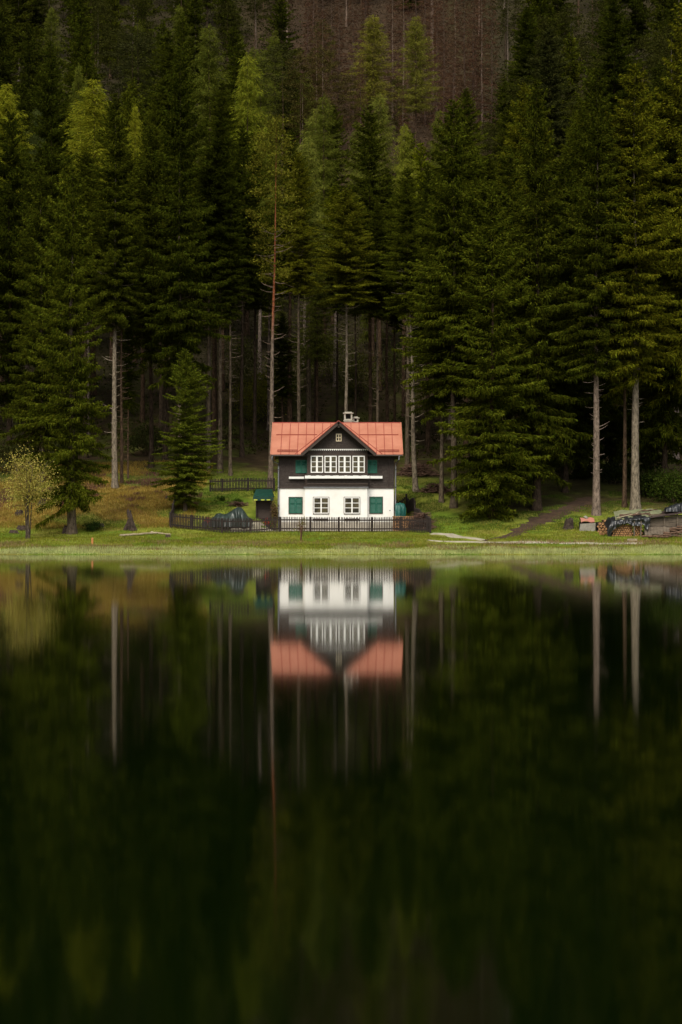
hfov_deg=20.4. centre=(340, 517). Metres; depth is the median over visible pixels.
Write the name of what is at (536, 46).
pine tree
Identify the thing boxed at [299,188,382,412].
spruce tree
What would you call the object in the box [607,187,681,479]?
spruce tree
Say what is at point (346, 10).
bare larch
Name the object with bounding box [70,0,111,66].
pine tree
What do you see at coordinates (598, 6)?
pine tree
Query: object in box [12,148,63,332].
spruce tree
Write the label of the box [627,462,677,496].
thicket
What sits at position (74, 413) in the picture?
spruce tree
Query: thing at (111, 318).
spruce tree
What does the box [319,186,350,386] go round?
spruce tree
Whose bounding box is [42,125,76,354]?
spruce tree
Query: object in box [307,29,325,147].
bare larch
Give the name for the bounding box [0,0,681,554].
ground
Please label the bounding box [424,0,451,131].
bare larch
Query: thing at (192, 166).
spruce tree
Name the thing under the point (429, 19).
bare larch
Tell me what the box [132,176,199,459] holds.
spruce tree
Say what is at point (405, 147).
larch tree
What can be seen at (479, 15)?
bare larch
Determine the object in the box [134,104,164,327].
spruce tree
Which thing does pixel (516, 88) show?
pine tree
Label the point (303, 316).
larch tree
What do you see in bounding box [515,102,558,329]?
spruce tree
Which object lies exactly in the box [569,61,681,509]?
spruce tree
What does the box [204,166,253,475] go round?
spruce tree
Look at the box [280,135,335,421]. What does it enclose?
larch tree
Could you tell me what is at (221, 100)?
spruce tree
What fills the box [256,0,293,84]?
pine tree
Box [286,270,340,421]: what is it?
tree
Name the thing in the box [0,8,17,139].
spruce tree
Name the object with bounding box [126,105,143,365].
larch tree
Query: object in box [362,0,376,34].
bare larch
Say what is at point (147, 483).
heather
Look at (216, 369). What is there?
spruce tree
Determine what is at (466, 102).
spruce tree
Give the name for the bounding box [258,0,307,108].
spruce tree
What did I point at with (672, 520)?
wood shed
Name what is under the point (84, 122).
spruce tree
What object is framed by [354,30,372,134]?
bare larch
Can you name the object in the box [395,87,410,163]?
bare larch
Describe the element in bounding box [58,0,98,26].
spruce tree
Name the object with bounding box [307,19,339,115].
pine tree
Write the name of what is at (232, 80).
spruce tree
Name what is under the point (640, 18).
spruce tree
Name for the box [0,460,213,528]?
dry grass
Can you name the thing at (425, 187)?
spruce tree
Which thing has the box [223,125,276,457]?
spruce tree
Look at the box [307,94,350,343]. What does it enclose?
larch tree
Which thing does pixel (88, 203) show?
spruce tree
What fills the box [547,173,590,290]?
spruce tree
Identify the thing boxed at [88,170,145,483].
spruce tree
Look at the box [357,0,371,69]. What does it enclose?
bare larch
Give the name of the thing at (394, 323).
spruce tree
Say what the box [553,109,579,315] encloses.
spruce tree
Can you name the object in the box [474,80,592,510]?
spruce tree
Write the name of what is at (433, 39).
bare larch
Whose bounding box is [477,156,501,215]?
spruce tree
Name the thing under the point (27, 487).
apple tree
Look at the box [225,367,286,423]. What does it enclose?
thicket
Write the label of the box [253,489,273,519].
garden shed
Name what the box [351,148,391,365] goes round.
larch tree
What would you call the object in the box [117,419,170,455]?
thicket
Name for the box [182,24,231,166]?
larch tree
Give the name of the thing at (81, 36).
spruce tree
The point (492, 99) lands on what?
bare larch
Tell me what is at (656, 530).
board panel
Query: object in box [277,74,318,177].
larch tree
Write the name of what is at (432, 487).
brush pile
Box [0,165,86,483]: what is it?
spruce tree
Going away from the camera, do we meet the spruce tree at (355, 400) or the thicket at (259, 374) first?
the spruce tree at (355, 400)
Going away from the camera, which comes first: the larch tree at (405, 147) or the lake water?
the lake water
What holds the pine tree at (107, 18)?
on the ground at (250, 462)
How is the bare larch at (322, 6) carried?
on the ground at (250, 462)
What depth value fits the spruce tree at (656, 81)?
243.80 m
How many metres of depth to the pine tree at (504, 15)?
312.78 m
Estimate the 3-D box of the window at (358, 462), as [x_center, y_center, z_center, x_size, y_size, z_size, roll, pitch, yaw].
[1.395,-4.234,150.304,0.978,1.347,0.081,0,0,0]
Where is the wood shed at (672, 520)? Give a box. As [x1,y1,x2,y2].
[647,511,681,531]
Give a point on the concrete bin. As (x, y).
(590, 524)
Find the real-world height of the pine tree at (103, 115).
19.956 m
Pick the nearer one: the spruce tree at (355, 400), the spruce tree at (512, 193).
the spruce tree at (512, 193)
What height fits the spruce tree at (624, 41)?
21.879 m
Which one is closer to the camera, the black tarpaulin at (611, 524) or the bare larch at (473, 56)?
the black tarpaulin at (611, 524)
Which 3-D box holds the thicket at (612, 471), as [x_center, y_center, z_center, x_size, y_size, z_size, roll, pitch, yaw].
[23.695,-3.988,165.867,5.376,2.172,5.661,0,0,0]
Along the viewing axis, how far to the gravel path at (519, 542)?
136.89 m
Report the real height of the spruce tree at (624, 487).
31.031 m
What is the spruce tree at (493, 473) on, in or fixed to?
on the ground at (250, 462)
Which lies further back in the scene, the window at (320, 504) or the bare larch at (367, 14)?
the bare larch at (367, 14)
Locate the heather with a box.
[0,470,202,506]
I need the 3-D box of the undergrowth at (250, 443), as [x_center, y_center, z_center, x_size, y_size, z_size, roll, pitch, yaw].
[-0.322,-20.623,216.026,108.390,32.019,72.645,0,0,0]
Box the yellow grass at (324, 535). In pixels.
[2,505,681,547]
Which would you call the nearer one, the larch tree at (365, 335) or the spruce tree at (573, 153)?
the spruce tree at (573, 153)
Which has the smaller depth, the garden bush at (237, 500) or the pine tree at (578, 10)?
the garden bush at (237, 500)
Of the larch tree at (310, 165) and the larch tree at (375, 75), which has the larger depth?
the larch tree at (375, 75)
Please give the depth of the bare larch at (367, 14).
296.87 m
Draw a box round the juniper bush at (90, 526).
[82,519,106,530]
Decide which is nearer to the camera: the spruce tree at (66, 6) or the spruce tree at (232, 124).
the spruce tree at (232, 124)
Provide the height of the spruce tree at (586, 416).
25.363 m
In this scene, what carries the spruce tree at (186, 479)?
on the ground at (250, 462)
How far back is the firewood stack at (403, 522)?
148.40 m
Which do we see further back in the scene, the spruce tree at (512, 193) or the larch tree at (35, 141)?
the larch tree at (35, 141)
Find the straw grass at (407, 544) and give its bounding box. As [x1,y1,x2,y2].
[0,538,679,549]
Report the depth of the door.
152.34 m
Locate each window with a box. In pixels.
[311,456,322,472]
[313,497,328,513]
[324,456,336,472]
[336,434,341,440]
[338,456,350,472]
[344,497,359,513]
[352,456,364,472]
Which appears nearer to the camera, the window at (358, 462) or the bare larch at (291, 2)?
the window at (358, 462)
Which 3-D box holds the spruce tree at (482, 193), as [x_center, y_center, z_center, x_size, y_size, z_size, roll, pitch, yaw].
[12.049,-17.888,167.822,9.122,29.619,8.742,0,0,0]
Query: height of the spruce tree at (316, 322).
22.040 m
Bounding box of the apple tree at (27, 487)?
[0,440,66,538]
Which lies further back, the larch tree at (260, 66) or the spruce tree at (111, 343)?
the larch tree at (260, 66)
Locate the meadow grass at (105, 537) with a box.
[0,520,681,549]
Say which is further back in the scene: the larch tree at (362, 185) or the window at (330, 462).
the larch tree at (362, 185)
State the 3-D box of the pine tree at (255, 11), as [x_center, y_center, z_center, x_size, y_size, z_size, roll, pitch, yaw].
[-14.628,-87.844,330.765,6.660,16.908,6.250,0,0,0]
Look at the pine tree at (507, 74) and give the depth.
270.65 m
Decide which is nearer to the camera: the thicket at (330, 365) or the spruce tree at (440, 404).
the spruce tree at (440, 404)
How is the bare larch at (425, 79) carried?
on the ground at (250, 462)
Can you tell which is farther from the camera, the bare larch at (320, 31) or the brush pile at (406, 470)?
the bare larch at (320, 31)
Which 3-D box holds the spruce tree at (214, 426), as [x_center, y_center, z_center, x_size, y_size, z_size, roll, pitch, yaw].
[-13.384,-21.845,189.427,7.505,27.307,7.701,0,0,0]
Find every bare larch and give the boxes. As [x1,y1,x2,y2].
[285,0,294,40]
[293,73,308,149]
[297,0,318,111]
[305,0,322,75]
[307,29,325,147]
[310,10,336,127]
[317,0,331,49]
[322,0,342,89]
[328,0,351,127]
[337,0,361,144]
[341,0,352,26]
[351,0,376,122]
[351,55,369,162]
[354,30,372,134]
[356,41,371,136]
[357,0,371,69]
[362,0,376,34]
[379,0,406,119]
[388,0,417,140]
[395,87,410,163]
[408,0,425,69]
[411,0,440,126]
[420,0,439,44]
[424,0,439,98]
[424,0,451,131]
[449,0,474,132]
[461,0,489,115]
[466,0,485,86]
[467,0,494,136]
[476,0,486,35]
[478,0,501,129]
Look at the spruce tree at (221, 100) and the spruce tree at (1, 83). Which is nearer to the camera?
the spruce tree at (221, 100)
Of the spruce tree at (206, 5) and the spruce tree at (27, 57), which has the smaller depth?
the spruce tree at (27, 57)
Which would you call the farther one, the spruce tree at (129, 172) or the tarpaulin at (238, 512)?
the spruce tree at (129, 172)
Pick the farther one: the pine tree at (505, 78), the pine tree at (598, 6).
the pine tree at (598, 6)
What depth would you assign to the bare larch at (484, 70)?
295.89 m
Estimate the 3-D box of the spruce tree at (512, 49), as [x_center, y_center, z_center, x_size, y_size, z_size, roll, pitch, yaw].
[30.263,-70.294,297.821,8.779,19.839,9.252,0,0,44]
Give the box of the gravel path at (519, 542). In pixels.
[430,540,642,544]
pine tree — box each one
[37,0,60,68]
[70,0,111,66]
[83,1,113,93]
[85,0,126,99]
[88,96,108,157]
[91,27,147,105]
[91,29,164,107]
[115,0,158,111]
[162,0,203,31]
[207,1,253,63]
[231,0,272,58]
[240,112,305,487]
[245,0,265,28]
[253,43,309,205]
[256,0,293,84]
[279,51,324,147]
[301,45,347,167]
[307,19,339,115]
[328,75,366,187]
[380,76,410,177]
[475,121,501,161]
[475,126,504,211]
[487,0,523,81]
[491,64,520,106]
[493,64,523,118]
[496,76,540,133]
[504,0,506,64]
[506,34,562,109]
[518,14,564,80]
[546,3,592,80]
[562,94,597,172]
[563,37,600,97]
[577,0,579,24]
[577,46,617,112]
[580,0,622,79]
[630,35,664,90]
[640,34,677,98]
[647,23,681,98]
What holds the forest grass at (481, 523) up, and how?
on the ground at (250, 462)
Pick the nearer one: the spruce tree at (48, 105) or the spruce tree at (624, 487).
the spruce tree at (624, 487)
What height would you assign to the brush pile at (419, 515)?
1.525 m
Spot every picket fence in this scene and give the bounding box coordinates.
[169,492,175,517]
[169,512,430,532]
[209,477,274,491]
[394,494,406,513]
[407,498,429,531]
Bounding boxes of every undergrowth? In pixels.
[0,282,681,462]
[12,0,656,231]
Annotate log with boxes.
[119,532,157,536]
[642,535,667,537]
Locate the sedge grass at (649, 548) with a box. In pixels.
[0,543,681,553]
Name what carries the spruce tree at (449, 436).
on the ground at (250, 462)
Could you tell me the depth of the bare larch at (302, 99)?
257.49 m
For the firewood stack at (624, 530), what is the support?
on the ground at (250, 462)
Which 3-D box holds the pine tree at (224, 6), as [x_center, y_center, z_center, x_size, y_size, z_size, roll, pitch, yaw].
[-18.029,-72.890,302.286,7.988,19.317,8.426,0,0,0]
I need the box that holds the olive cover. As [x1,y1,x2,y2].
[613,509,662,519]
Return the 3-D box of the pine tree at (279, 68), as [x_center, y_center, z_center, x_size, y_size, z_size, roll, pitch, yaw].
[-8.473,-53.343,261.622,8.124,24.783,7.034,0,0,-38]
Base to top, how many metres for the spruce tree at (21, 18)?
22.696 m
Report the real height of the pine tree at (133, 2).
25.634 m
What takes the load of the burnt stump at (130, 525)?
on the ground at (250, 462)
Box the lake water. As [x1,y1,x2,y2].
[0,555,681,1023]
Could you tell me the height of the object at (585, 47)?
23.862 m
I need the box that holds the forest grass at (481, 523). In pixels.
[394,478,671,530]
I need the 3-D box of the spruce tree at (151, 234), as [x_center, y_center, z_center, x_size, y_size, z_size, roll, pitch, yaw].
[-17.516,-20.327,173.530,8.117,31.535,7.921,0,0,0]
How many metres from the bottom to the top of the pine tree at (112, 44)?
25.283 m
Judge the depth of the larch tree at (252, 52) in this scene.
278.48 m
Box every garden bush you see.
[215,496,224,500]
[232,498,243,502]
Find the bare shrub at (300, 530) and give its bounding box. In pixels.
[291,516,306,539]
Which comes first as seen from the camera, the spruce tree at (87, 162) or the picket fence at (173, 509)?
the picket fence at (173, 509)
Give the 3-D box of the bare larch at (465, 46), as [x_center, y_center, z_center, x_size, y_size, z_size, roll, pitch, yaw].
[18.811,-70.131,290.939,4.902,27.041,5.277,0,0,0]
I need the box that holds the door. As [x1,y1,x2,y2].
[257,501,269,517]
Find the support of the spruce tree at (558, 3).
on the ground at (250, 462)
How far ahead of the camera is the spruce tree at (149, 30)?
300.08 m
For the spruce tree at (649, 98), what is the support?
on the ground at (250, 462)
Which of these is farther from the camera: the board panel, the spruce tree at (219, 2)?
the spruce tree at (219, 2)
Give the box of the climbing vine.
[271,493,278,530]
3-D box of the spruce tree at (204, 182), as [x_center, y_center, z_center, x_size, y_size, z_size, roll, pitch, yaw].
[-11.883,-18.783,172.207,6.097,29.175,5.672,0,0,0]
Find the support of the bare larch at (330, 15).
on the ground at (250, 462)
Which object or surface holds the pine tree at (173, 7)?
on the ground at (250, 462)
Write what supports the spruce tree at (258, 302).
on the ground at (250, 462)
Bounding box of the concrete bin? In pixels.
[579,515,595,530]
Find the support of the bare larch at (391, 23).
on the ground at (250, 462)
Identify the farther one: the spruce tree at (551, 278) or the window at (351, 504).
the spruce tree at (551, 278)
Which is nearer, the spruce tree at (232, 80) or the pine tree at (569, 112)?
the pine tree at (569, 112)
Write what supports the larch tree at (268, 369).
on the ground at (250, 462)
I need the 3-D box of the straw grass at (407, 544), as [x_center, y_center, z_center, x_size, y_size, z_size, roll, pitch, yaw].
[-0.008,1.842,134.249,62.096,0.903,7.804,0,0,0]
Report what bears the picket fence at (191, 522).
on the ground at (250, 462)
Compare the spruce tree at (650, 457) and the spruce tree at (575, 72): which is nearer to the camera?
the spruce tree at (650, 457)
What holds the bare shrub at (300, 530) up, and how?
on the ground at (250, 462)
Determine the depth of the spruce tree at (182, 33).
270.51 m
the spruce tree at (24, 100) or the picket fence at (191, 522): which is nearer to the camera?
the picket fence at (191, 522)
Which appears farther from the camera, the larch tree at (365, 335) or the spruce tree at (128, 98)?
the spruce tree at (128, 98)
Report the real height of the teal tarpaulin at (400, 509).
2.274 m
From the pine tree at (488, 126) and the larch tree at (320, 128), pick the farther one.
the pine tree at (488, 126)
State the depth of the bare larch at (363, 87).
260.07 m
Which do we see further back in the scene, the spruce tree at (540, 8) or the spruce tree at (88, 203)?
the spruce tree at (540, 8)
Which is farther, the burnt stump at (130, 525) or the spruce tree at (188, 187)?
the spruce tree at (188, 187)
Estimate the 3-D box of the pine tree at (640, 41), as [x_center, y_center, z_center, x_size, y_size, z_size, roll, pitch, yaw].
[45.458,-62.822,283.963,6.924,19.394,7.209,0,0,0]
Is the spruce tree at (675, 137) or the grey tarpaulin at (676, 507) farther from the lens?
the spruce tree at (675, 137)
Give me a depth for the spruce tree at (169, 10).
326.14 m
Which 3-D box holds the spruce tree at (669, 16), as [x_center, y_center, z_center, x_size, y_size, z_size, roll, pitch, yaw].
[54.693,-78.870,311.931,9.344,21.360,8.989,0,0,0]
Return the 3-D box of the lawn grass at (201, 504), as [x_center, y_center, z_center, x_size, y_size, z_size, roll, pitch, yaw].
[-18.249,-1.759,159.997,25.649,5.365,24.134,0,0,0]
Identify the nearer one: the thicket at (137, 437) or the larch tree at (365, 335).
the thicket at (137, 437)
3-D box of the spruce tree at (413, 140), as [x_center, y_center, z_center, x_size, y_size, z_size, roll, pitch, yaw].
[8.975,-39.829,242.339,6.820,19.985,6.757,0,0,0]
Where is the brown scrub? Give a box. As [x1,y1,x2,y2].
[283,0,498,197]
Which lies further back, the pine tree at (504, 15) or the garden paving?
the pine tree at (504, 15)
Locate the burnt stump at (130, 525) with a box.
[123,509,136,530]
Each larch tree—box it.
[0,84,37,380]
[20,101,46,189]
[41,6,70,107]
[53,79,134,394]
[68,62,98,171]
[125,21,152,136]
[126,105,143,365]
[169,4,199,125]
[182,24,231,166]
[228,52,281,334]
[234,47,277,140]
[235,36,248,99]
[239,147,283,378]
[244,51,287,171]
[245,124,285,317]
[253,190,294,350]
[258,193,288,430]
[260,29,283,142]
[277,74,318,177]
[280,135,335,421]
[284,108,334,307]
[300,190,312,365]
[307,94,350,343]
[337,122,363,220]
[340,15,399,111]
[342,92,400,390]
[348,136,394,316]
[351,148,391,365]
[356,159,390,345]
[390,124,422,416]
[393,16,443,181]
[393,158,410,209]
[418,159,441,269]
[427,110,446,166]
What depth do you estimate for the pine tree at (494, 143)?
230.57 m
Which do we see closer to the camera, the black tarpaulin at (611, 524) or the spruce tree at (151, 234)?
the black tarpaulin at (611, 524)
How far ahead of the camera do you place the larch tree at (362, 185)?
228.85 m
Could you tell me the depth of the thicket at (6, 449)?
171.29 m
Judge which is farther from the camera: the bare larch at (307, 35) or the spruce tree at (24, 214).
the bare larch at (307, 35)
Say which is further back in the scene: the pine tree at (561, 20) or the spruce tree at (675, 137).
the pine tree at (561, 20)
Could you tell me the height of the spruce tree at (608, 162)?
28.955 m
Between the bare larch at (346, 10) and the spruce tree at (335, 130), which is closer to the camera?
the spruce tree at (335, 130)
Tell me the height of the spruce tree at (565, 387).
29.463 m
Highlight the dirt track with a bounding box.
[484,496,591,540]
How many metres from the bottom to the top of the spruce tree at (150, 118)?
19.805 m
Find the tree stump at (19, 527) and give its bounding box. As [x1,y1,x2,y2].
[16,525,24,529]
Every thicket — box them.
[0,438,32,473]
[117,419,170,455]
[217,330,265,391]
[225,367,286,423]
[246,358,304,411]
[274,334,334,391]
[303,327,353,382]
[331,338,388,400]
[368,337,424,393]
[547,446,585,477]
[583,460,630,483]
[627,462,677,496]
[640,465,681,502]
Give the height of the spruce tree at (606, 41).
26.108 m
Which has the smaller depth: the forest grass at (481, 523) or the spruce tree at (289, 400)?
the forest grass at (481, 523)
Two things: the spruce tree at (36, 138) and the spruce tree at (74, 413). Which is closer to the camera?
the spruce tree at (74, 413)
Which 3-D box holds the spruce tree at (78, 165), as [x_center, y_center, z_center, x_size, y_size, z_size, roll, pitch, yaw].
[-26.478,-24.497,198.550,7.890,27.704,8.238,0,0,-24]
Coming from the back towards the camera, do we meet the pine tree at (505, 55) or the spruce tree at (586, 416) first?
the pine tree at (505, 55)
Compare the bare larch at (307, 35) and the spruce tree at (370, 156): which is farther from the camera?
the bare larch at (307, 35)
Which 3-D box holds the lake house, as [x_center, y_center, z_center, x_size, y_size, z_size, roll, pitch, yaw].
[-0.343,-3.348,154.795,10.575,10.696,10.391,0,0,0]
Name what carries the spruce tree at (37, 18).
on the ground at (250, 462)
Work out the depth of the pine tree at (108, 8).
309.53 m
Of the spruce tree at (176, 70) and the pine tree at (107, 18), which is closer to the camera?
the spruce tree at (176, 70)
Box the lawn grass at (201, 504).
[0,469,277,527]
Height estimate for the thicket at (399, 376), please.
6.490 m
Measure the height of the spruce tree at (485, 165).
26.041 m
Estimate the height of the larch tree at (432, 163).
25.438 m
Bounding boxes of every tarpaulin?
[212,507,252,526]
[395,503,405,517]
[605,513,649,536]
[663,502,681,511]
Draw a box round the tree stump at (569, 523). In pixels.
[562,517,573,529]
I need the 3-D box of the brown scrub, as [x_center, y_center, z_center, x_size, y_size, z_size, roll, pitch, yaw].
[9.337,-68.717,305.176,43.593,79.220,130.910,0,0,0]
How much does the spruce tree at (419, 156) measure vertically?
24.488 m
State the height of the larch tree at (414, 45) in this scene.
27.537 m
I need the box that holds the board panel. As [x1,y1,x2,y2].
[644,526,669,534]
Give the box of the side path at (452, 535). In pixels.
[431,533,484,540]
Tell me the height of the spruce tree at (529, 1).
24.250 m
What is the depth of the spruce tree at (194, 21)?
296.25 m
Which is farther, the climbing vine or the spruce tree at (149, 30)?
the spruce tree at (149, 30)
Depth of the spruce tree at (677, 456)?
179.00 m
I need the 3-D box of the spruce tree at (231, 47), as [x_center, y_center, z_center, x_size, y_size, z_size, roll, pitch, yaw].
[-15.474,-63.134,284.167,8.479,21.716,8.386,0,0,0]
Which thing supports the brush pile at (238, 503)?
on the ground at (250, 462)
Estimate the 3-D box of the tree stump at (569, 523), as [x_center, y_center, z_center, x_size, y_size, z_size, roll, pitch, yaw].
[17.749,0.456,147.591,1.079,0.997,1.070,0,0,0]
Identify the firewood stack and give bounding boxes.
[392,516,413,530]
[611,524,632,535]
[633,526,642,535]
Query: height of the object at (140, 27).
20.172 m
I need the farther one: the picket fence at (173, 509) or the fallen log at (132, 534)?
the picket fence at (173, 509)
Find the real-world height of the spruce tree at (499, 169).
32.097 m
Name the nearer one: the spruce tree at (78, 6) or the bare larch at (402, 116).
the bare larch at (402, 116)
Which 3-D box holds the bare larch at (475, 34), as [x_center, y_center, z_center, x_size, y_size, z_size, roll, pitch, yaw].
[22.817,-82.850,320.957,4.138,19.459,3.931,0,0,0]
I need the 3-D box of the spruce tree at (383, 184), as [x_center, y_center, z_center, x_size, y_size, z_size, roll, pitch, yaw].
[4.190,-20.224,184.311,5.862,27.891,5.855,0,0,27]
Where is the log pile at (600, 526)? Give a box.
[595,519,606,532]
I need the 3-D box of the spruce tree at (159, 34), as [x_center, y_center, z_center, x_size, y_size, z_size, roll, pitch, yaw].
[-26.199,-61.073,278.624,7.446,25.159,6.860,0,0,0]
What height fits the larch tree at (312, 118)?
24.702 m
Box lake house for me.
[270,412,402,530]
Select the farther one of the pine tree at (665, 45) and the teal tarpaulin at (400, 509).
the pine tree at (665, 45)
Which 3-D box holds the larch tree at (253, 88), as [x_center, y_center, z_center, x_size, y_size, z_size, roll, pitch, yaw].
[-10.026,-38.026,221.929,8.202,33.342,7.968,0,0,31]
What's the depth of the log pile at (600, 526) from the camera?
146.12 m
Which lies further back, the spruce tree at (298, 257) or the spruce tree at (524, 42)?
the spruce tree at (524, 42)
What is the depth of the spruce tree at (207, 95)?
255.06 m
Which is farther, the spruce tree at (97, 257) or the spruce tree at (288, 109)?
the spruce tree at (288, 109)
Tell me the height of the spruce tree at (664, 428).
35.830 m
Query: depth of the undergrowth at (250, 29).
342.33 m
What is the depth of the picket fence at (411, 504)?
156.74 m
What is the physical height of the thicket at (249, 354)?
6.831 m
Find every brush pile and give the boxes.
[225,501,248,506]
[394,462,444,476]
[408,512,439,529]
[415,483,450,494]
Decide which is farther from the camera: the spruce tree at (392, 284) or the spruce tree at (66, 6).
the spruce tree at (66, 6)
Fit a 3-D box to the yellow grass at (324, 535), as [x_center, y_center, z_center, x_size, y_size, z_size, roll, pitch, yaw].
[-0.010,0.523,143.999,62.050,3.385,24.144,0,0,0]
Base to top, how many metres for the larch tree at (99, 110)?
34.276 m
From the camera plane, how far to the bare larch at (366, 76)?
274.26 m
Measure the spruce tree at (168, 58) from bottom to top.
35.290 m
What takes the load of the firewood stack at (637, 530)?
on the ground at (250, 462)
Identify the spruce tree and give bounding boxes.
[0,4,23,121]
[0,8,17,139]
[0,78,18,164]
[0,108,48,469]
[0,153,17,381]
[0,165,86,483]
[0,193,39,439]
[2,0,37,80]
[6,148,33,371]
[9,24,47,145]
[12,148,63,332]
[13,81,35,213]
[13,158,112,534]
[14,23,51,130]
[19,38,81,437]
[21,0,61,62]
[28,112,52,160]
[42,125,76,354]
[56,0,106,124]
[56,9,104,141]
[58,0,74,15]
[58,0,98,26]
[60,187,109,435]
[61,104,80,335]
[64,184,106,457]
[67,152,112,396]
[69,39,106,182]
[69,88,100,162]
[71,152,113,424]
[73,92,150,488]
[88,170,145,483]
[89,101,130,360]
[92,0,135,78]
[102,77,149,187]
[109,125,184,467]
[111,305,144,477]
[117,86,146,226]
[120,0,168,124]
[121,153,143,368]
[126,150,153,422]
[129,154,195,446]
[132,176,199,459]
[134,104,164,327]
[138,47,231,454]
[139,30,200,162]
[140,19,173,125]
[141,101,162,161]
[141,179,187,434]
[147,348,224,511]
[160,49,192,146]
[162,0,205,39]
[167,115,195,401]
[173,12,202,163]
[178,0,217,105]
[182,153,234,448]
[183,113,251,472]
[187,158,198,353]
[187,173,239,435]
[188,49,223,159]
[189,81,245,390]
[191,153,242,470]
[198,154,228,422]
[202,0,218,27]
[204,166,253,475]
[208,0,242,46]
[215,26,252,107]
[216,52,256,135]
[222,102,236,160]
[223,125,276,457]
[233,105,270,195]
[235,151,287,444]
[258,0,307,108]
[262,313,303,421]
[265,131,323,421]
[266,69,312,146]
[273,152,325,421]
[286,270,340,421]
[293,212,332,421]
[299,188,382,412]
[311,219,352,421]
[315,104,354,324]
[318,105,397,421]
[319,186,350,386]
[331,226,363,420]
[356,202,397,421]
[363,166,401,421]
[370,177,433,491]
[378,167,429,465]
[380,244,408,421]
[390,143,434,333]
[392,194,471,502]
[395,0,421,11]
[395,129,420,196]
[398,168,439,451]
[400,98,522,507]
[426,184,555,520]
[430,160,454,439]
[437,150,524,470]
[443,158,480,457]
[446,88,493,171]
[463,209,499,435]
[472,156,496,212]
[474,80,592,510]
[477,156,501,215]
[481,82,515,173]
[488,145,544,452]
[490,104,515,330]
[494,83,556,442]
[494,121,534,432]
[497,6,566,132]
[502,9,548,80]
[512,0,560,58]
[514,28,577,180]
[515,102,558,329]
[517,219,583,465]
[520,0,546,35]
[531,68,644,515]
[535,151,615,492]
[541,0,580,53]
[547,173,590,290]
[551,107,593,208]
[551,226,627,479]
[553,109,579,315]
[554,31,588,188]
[558,120,599,224]
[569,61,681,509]
[578,157,612,441]
[582,0,654,159]
[583,0,630,87]
[584,0,626,108]
[584,168,641,467]
[587,129,662,507]
[588,7,631,126]
[589,115,618,211]
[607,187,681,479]
[617,0,656,59]
[620,74,681,497]
[630,3,681,407]
[633,83,660,115]
[640,0,675,88]
[640,145,681,459]
[646,0,681,82]
[648,62,670,105]
[651,0,681,91]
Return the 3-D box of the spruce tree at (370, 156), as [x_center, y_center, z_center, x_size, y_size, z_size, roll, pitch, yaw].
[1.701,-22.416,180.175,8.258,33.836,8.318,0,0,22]
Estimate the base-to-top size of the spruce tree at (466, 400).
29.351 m
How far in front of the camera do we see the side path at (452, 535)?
143.88 m
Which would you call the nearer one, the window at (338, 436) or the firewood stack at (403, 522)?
the firewood stack at (403, 522)
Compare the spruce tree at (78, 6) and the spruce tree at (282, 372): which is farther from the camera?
the spruce tree at (78, 6)
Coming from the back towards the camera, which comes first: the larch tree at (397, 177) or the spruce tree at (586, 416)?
the larch tree at (397, 177)
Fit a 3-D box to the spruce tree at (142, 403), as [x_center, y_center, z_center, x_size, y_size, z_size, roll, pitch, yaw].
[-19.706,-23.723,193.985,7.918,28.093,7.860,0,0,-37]
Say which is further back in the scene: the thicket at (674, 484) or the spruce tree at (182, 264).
the spruce tree at (182, 264)
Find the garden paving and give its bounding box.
[231,522,270,530]
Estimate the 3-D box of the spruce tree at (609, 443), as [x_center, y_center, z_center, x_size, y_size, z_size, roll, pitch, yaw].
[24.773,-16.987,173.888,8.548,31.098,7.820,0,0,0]
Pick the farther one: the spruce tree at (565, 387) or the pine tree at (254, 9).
the pine tree at (254, 9)
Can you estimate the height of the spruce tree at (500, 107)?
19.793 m
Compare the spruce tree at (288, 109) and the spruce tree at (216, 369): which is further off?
the spruce tree at (288, 109)
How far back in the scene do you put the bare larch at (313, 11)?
322.44 m
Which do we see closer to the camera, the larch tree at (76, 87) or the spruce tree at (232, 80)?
the larch tree at (76, 87)
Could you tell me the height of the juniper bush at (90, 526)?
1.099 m
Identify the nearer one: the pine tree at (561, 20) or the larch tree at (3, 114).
the larch tree at (3, 114)
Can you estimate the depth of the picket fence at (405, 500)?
160.93 m
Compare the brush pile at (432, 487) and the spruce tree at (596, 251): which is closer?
the spruce tree at (596, 251)
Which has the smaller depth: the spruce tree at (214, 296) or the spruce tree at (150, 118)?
the spruce tree at (214, 296)
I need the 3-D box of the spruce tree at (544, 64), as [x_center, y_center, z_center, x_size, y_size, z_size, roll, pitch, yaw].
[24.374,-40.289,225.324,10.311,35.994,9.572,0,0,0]
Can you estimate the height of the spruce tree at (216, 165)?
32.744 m
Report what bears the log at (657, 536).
on the ground at (250, 462)
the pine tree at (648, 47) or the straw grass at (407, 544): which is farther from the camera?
the pine tree at (648, 47)
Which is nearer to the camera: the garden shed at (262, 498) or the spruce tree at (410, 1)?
the garden shed at (262, 498)

